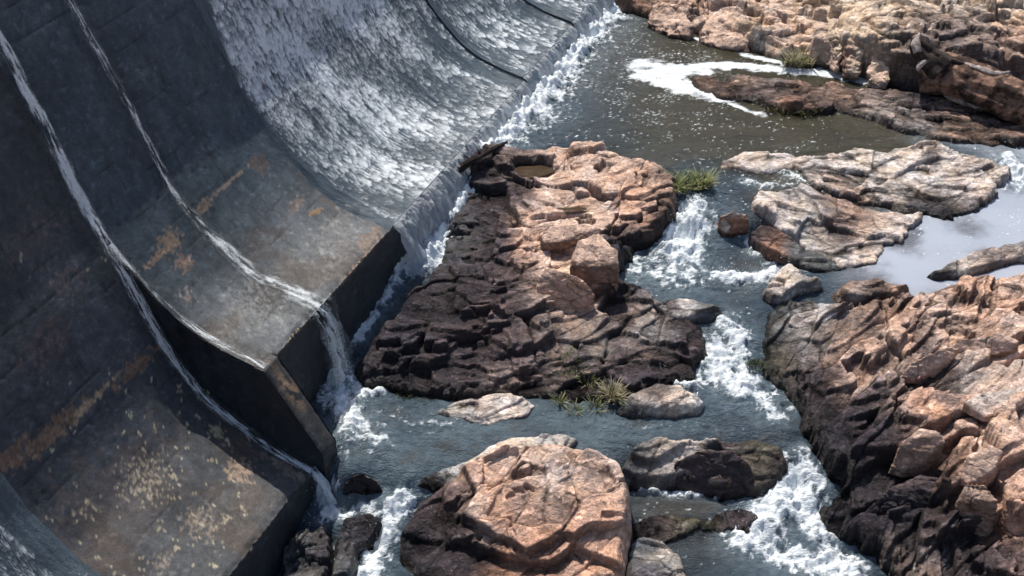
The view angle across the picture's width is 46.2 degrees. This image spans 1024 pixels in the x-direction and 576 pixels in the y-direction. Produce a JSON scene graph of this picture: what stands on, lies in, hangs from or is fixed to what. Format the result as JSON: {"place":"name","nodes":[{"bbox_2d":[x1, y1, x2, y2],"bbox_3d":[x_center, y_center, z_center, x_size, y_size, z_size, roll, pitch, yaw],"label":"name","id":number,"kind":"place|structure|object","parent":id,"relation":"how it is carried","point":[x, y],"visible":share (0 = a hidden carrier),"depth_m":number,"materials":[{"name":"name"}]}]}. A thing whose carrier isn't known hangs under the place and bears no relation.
{"place":"outdoors","nodes":[
{"label":"outdoors","id":0,"kind":"place"},
{"bbox_2d":[276,3,1023,575],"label":"river water","id":1,"kind":"structure","parent":0,"point":[618,81],"depth_m":20.44,"materials":[{"name":"grey liquid"}]},
{"bbox_2d":[282,526,333,575],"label":"rock","id":2,"kind":"object","parent":1,"relation":"on","point":[306,552],"visible":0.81,"depth_m":17.69,"materials":[{"name":"grey stone"}]},
{"bbox_2d":[311,467,336,505],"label":"falling water","id":3,"kind":"structure","parent":1,"relation":"on","point":[321,480],"depth_m":18.15,"materials":[{"name":"white liquid"}]},
{"bbox_2d":[315,302,350,389],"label":"falling water","id":4,"kind":"structure","parent":1,"relation":"on","point":[334,344],"depth_m":18.94,"materials":[{"name":"white liquid"}]},
{"bbox_2d":[332,513,381,575],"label":"rock","id":5,"kind":"object","parent":1,"relation":"on","point":[356,537],"visible":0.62,"depth_m":17.74,"materials":[{"name":"grey stone"}]},
{"bbox_2d":[343,473,381,495],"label":"boulder","id":6,"kind":"object","parent":1,"relation":"on","point":[361,484],"visible":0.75,"depth_m":18.03,"materials":[{"name":"black stone"}]},
{"bbox_2d":[393,81,531,275],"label":"falling water","id":7,"kind":"structure","parent":1,"relation":"on","point":[424,215],"depth_m":21.33,"materials":[{"name":"white liquid"}]},
{"bbox_2d":[437,393,534,425],"bbox_3d":[-0.425,2.066,19.127,2.136,0.663,1.284,0,38,0],"label":"rock","id":8,"kind":"object","parent":1,"relation":"on","point":[489,409],"visible":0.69,"depth_m":18.91,"materials":[{"name":"grey stone"}]},
{"bbox_2d":[417,434,577,492],"bbox_3d":[-0.235,2.878,18.511,3.111,1.132,1.079,-9,39,-11],"label":"rock ledge","id":9,"kind":"object","parent":1,"relation":"on","point":[434,482],"visible":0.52,"depth_m":18.28,"materials":[{"name":"beige stone"}]},
{"bbox_2d":[524,25,577,92],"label":"falling water","id":10,"kind":"structure","parent":1,"relation":"on","point":[543,66],"depth_m":25.08,"materials":[{"name":"white liquid"}]},
{"bbox_2d":[572,0,615,36],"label":"falling water","id":11,"kind":"structure","parent":1,"relation":"on","point":[592,11],"depth_m":26.68,"materials":[{"name":"white liquid"}]},
{"bbox_2d":[625,537,685,575],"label":"rock","id":12,"kind":"object","parent":1,"relation":"on","point":[649,557],"visible":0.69,"depth_m":17.31,"materials":[{"name":"grey stone"}]},
{"bbox_2d":[615,384,704,418],"bbox_3d":[2.353,1.972,19.112,2.064,0.870,1.200,0,38,0],"label":"rock","id":13,"kind":"object","parent":1,"relation":"on","point":[658,401],"visible":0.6,"depth_m":18.83,"materials":[{"name":"grey stone"}]},
{"bbox_2d":[308,88,1022,575],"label":"water spray","id":14,"kind":"object","parent":1,"relation":"on","point":[712,346],"visible":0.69,"depth_m":19.00,"materials":[{"name":"white liquid"}]},
{"bbox_2d":[647,2,693,40],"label":"boulder","id":15,"kind":"object","parent":1,"relation":"on","point":[667,20],"visible":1,"depth_m":26.83,"materials":[{"name":"brown stone"}]},
{"bbox_2d":[632,509,757,543],"bbox_3d":[2.674,3.797,18.088,2.617,0.820,1.108,-7,39,-9],"label":"rock ledge","id":16,"kind":"object","parent":1,"relation":"on","point":[664,529],"visible":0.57,"depth_m":17.90,"materials":[{"name":"stone"}]},
{"bbox_2d":[621,437,787,502],"bbox_3d":[2.942,2.943,18.485,3.262,1.301,1.358,0,38,0],"label":"rock ledge","id":17,"kind":"object","parent":1,"relation":"on","point":[650,463],"visible":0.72,"depth_m":18.26,"materials":[{"name":"grey stone"}]},
{"bbox_2d":[674,450,753,498],"bbox_3d":[3.067,2.872,18.225,1.308,0.798,0.398,0,38,0],"label":"boulder","id":18,"kind":"object","parent":1,"relation":"on","point":[699,468],"visible":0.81,"depth_m":18.16,"materials":[{"name":"black stone"}]},
{"bbox_2d":[717,211,749,237],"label":"boulder","id":19,"kind":"object","parent":1,"relation":"on","point":[732,224],"visible":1,"depth_m":21.17,"materials":[{"name":"brown stone"}]},
{"bbox_2d":[720,151,794,174],"bbox_3d":[4.683,-2.191,22.695,2.160,0.649,1.420,0,38,0],"label":"rock ledge","id":20,"kind":"object","parent":1,"relation":"on","point":[762,163],"visible":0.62,"depth_m":22.49,"materials":[{"name":"beige stone"}]},
{"bbox_2d":[761,263,822,305],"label":"rock","id":21,"kind":"object","parent":1,"relation":"on","point":[787,283],"visible":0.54,"depth_m":20.17,"materials":[{"name":"grey stone"}]},
{"bbox_2d":[748,225,840,272],"bbox_3d":[4.910,-0.437,21.027,2.280,0.938,1.118,25,45,29],"label":"rock ledge","id":22,"kind":"object","parent":1,"relation":"on","point":[769,243],"visible":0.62,"depth_m":20.85,"materials":[{"name":"brown stone"}]},
{"bbox_2d":[777,45,819,68],"bbox_3d":[6.134,-4.910,25.449,1.189,0.430,0.910,0,38,0],"label":"grass tuft","id":23,"kind":"object","parent":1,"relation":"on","point":[798,61],"visible":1,"depth_m":25.46,"materials":[{"name":"plant"}]},
{"bbox_2d":[822,27,842,72],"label":"boulder","id":24,"kind":"object","parent":1,"relation":"on","point":[832,57],"visible":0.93,"depth_m":25.13,"materials":[{"name":"brown stone"}]},
{"bbox_2d":[750,183,922,269],"bbox_3d":[5.656,-0.875,21.282,3.536,1.158,2.415,10,39,12],"label":"rock ledge","id":25,"kind":"object","parent":1,"relation":"on","point":[844,233],"visible":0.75,"depth_m":21.19,"materials":[{"name":"beige stone"}]},
{"bbox_2d":[840,31,864,79],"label":"boulder","id":26,"kind":"object","parent":1,"relation":"on","point":[852,62],"visible":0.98,"depth_m":24.88,"materials":[{"name":"brown stone"}]},
{"bbox_2d":[830,278,908,306],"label":"rock","id":27,"kind":"object","parent":1,"relation":"on","point":[863,293],"visible":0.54,"depth_m":19.76,"materials":[{"name":"stone"}]},
{"bbox_2d":[866,55,889,89],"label":"boulder","id":28,"kind":"object","parent":1,"relation":"on","point":[877,74],"visible":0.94,"depth_m":24.70,"materials":[{"name":"brown stone"}]},
{"bbox_2d":[865,475,940,518],"bbox_3d":[5.851,3.219,17.794,1.268,0.940,0.461,0,38,0],"label":"boulder","id":29,"kind":"object","parent":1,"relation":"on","point":[915,491],"visible":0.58,"depth_m":17.66,"materials":[{"name":"grey stone"}]},
{"bbox_2d":[911,558,949,572],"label":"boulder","id":30,"kind":"object","parent":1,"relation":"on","point":[944,569],"visible":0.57,"depth_m":17.34,"materials":[{"name":"stone"}]},
{"bbox_2d":[927,241,1023,280],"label":"rock ledge","id":31,"kind":"object","parent":1,"relation":"on","point":[984,261],"visible":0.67,"depth_m":20.28,"materials":[{"name":"grey stone"}]},
{"bbox_2d":[955,484,997,536],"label":"boulder","id":32,"kind":"object","parent":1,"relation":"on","point":[973,500],"visible":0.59,"depth_m":17.22,"materials":[{"name":"brown stone"}]},
{"bbox_2d":[761,100,818,117],"bbox_3d":[5.592,-3.607,23.952,1.391,0.222,0.596,4,38,5],"label":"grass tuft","id":33,"kind":"object","parent":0,"point":[784,113],"visible":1,"depth_m":23.90,"materials":[{"name":"green plant"}]},
{"bbox_3d":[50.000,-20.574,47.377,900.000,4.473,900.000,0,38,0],"label":"ground","id":34,"kind":"structure","parent":0,"visible":0},
{"bbox_2d":[0,0,581,575],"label":"dam","id":35,"kind":"structure","parent":34,"relation":"on","point":[126,448],"depth_m":17.49,"materials":[{"name":"concrete"}]},
{"bbox_2d":[0,469,101,575],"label":"spillway water","id":36,"kind":"structure","parent":35,"relation":"on","point":[31,544],"depth_m":15.50,"materials":[{"name":"grey liquid"}]},
{"bbox_2d":[0,31,312,472],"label":"spillway water","id":37,"kind":"structure","parent":35,"relation":"on","point":[69,178],"depth_m":16.99,"materials":[{"name":"white liquid"}]},
{"bbox_2d":[109,243,266,367],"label":"spillway water","id":38,"kind":"structure","parent":35,"relation":"on","point":[122,258],"depth_m":17.45,"materials":[{"name":"white liquid"}]},
{"bbox_2d":[69,0,325,307],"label":"spillway water","id":39,"kind":"structure","parent":35,"relation":"on","point":[222,244],"depth_m":18.55,"materials":[{"name":"white liquid"}]},
{"bbox_2d":[194,0,523,231],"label":"spillway water","id":40,"kind":"structure","parent":35,"relation":"on","point":[379,112],"depth_m":21.45,"materials":[{"name":"white liquid"}]},
{"bbox_2d":[427,0,570,77],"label":"spillway water","id":41,"kind":"structure","parent":35,"relation":"on","point":[520,38],"depth_m":25.01,"materials":[{"name":"grey liquid"}]},
{"bbox_2d":[527,0,591,21],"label":"spillway water","id":42,"kind":"structure","parent":35,"relation":"on","point":[569,10],"depth_m":26.40,"materials":[{"name":"grey liquid"}]},
{"bbox_2d":[399,443,632,575],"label":"boulder","id":43,"kind":"object","parent":34,"relation":"on","point":[504,509],"visible":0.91,"depth_m":17.28,"materials":[{"name":"beige stone"}]},
{"bbox_2d":[355,140,707,402],"bbox_3d":[0.309,-0.333,21.023,6.454,2.061,6.300,0,38,0],"label":"rock outcrop","id":44,"kind":"object","parent":34,"relation":"on","point":[477,316],"visible":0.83,"depth_m":19.93,"materials":[{"name":"brown stone"}]},
{"bbox_2d":[457,141,507,172],"bbox_3d":[-0.648,-2.279,22.151,1.572,0.725,0.241,-26,45,-29],"label":"driftwood","id":45,"kind":"object","parent":44,"relation":"on","point":[471,161],"visible":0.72,"depth_m":21.95,"materials":[{"name":"brown wood"}]},
{"bbox_2d":[515,165,554,177],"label":"puddle water","id":46,"kind":"structure","parent":44,"relation":"on","point":[532,171],"depth_m":22.24,"materials":[{"name":"brown liquid"}]},
{"bbox_2d":[536,267,594,313],"bbox_3d":[0.870,0.135,19.942,1.010,0.830,0.327,16,41,19],"label":"boulder","id":47,"kind":"object","parent":44,"relation":"on","point":[571,294],"visible":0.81,"depth_m":19.86,"materials":[{"name":"brown stone"}]},
{"bbox_2d":[540,224,600,249],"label":"boulder","id":48,"kind":"object","parent":44,"relation":"on","point":[560,237],"visible":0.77,"depth_m":20.48,"materials":[{"name":"beige stone"}]},
{"bbox_2d":[557,207,586,211],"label":"puddle water","id":49,"kind":"structure","parent":44,"relation":"on","point":[572,209],"depth_m":21.36,"materials":[{"name":"liquid"}]},
{"bbox_2d":[549,345,608,415],"bbox_3d":[1.101,1.493,19.219,1.080,0.523,1.390,0,38,0],"label":"grass tuft","id":50,"kind":"object","parent":44,"relation":"on","point":[560,400],"visible":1,"depth_m":19.10,"materials":[{"name":"green plant"}]},
{"bbox_2d":[570,234,618,290],"bbox_3d":[1.367,-0.364,20.214,0.842,0.959,0.657,0,38,0],"label":"boulder","id":51,"kind":"object","parent":44,"relation":"on","point":[594,258],"visible":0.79,"depth_m":19.96,"materials":[{"name":"brown stone"}]},
{"bbox_2d":[596,375,632,404],"bbox_3d":[1.616,1.654,19.058,0.631,0.341,0.638,0,38,0],"label":"grass tuft","id":52,"kind":"object","parent":44,"relation":"on","point":[617,398],"visible":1,"depth_m":19.07,"materials":[{"name":"plant"}]},
{"bbox_2d":[662,298,722,323],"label":"rock","id":53,"kind":"object","parent":44,"relation":"on","point":[694,311],"visible":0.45,"depth_m":19.97,"materials":[{"name":"grey stone"}]},
{"bbox_2d":[665,165,721,193],"bbox_3d":[3.266,-1.939,21.789,1.318,0.363,0.807,-5,38,-6],"label":"grass tuft","id":54,"kind":"object","parent":44,"relation":"on","point":[696,182],"visible":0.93,"depth_m":21.86,"materials":[{"name":"green plant"}]},
{"bbox_2d":[615,0,1023,95],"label":"rock outcrop","id":55,"kind":"object","parent":34,"relation":"on","point":[990,32],"visible":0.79,"depth_m":25.21,"materials":[{"name":"brown stone"}]},
{"bbox_2d":[699,11,749,52],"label":"boulder","id":56,"kind":"object","parent":55,"relation":"on","point":[714,32],"visible":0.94,"depth_m":26.29,"materials":[{"name":"brown stone"}]},
{"bbox_2d":[691,75,1023,147],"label":"rock outcrop","id":57,"kind":"object","parent":34,"relation":"on","point":[935,117],"visible":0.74,"depth_m":23.92,"materials":[{"name":"brown stone"}]},
{"bbox_2d":[909,33,1023,124],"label":"rock","id":58,"kind":"object","parent":57,"relation":"on","point":[969,82],"visible":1,"depth_m":23.52,"materials":[{"name":"brown stone"}]},
{"bbox_2d":[761,272,1023,575],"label":"rock outcrop","id":59,"kind":"object","parent":34,"relation":"on","point":[863,407],"visible":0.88,"depth_m":18.31,"materials":[{"name":"brown stone"}]},
{"bbox_2d":[746,357,764,370],"bbox_3d":[3.957,1.242,19.473,0.327,0.071,0.318,0,38,0],"label":"grass tuft","id":60,"kind":"object","parent":59,"relation":"on","point":[755,362],"visible":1,"depth_m":19.51,"materials":[{"name":"green plant"}]},
{"bbox_2d":[788,309,837,328],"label":"boulder","id":61,"kind":"object","parent":59,"relation":"on","point":[803,319],"visible":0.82,"depth_m":19.66,"materials":[{"name":"grey stone"}]},
{"bbox_2d":[888,429,944,477],"bbox_3d":[6.000,2.460,17.815,0.719,0.739,0.331,-14,40,-18],"label":"boulder","id":62,"kind":"object","parent":59,"relation":"on","point":[919,451],"visible":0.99,"depth_m":17.75,"materials":[{"name":"brown stone"}]},
{"bbox_2d":[900,347,958,383],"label":"boulder","id":63,"kind":"object","parent":59,"relation":"on","point":[929,365],"visible":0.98,"depth_m":18.60,"materials":[{"name":"brown stone"}]},
{"bbox_2d":[956,445,1002,487],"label":"boulder","id":64,"kind":"object","parent":59,"relation":"on","point":[980,467],"visible":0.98,"depth_m":17.27,"materials":[{"name":"brown stone"}]},
{"bbox_2d":[952,333,1018,358],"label":"boulder","id":65,"kind":"object","parent":59,"relation":"on","point":[999,345],"visible":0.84,"depth_m":18.61,"materials":[{"name":"brown stone"}]},
{"bbox_2d":[961,386,1023,421],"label":"boulder","id":66,"kind":"object","parent":59,"relation":"on","point":[979,406],"visible":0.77,"depth_m":17.79,"materials":[{"name":"brown stone"}]},
{"bbox_2d":[995,491,1023,537],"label":"boulder","id":67,"kind":"object","parent":59,"relation":"on","point":[1009,525],"visible":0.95,"depth_m":17.07,"materials":[{"name":"brown stone"}]},
{"bbox_2d":[793,140,1011,220],"bbox_3d":[7.186,-1.857,22.245,4.704,1.053,2.768,0,38,0],"label":"rock ledge","id":68,"kind":"object","parent":34,"relation":"on","point":[936,179],"visible":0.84,"depth_m":22.11,"materials":[{"name":"beige stone"}]}
]}

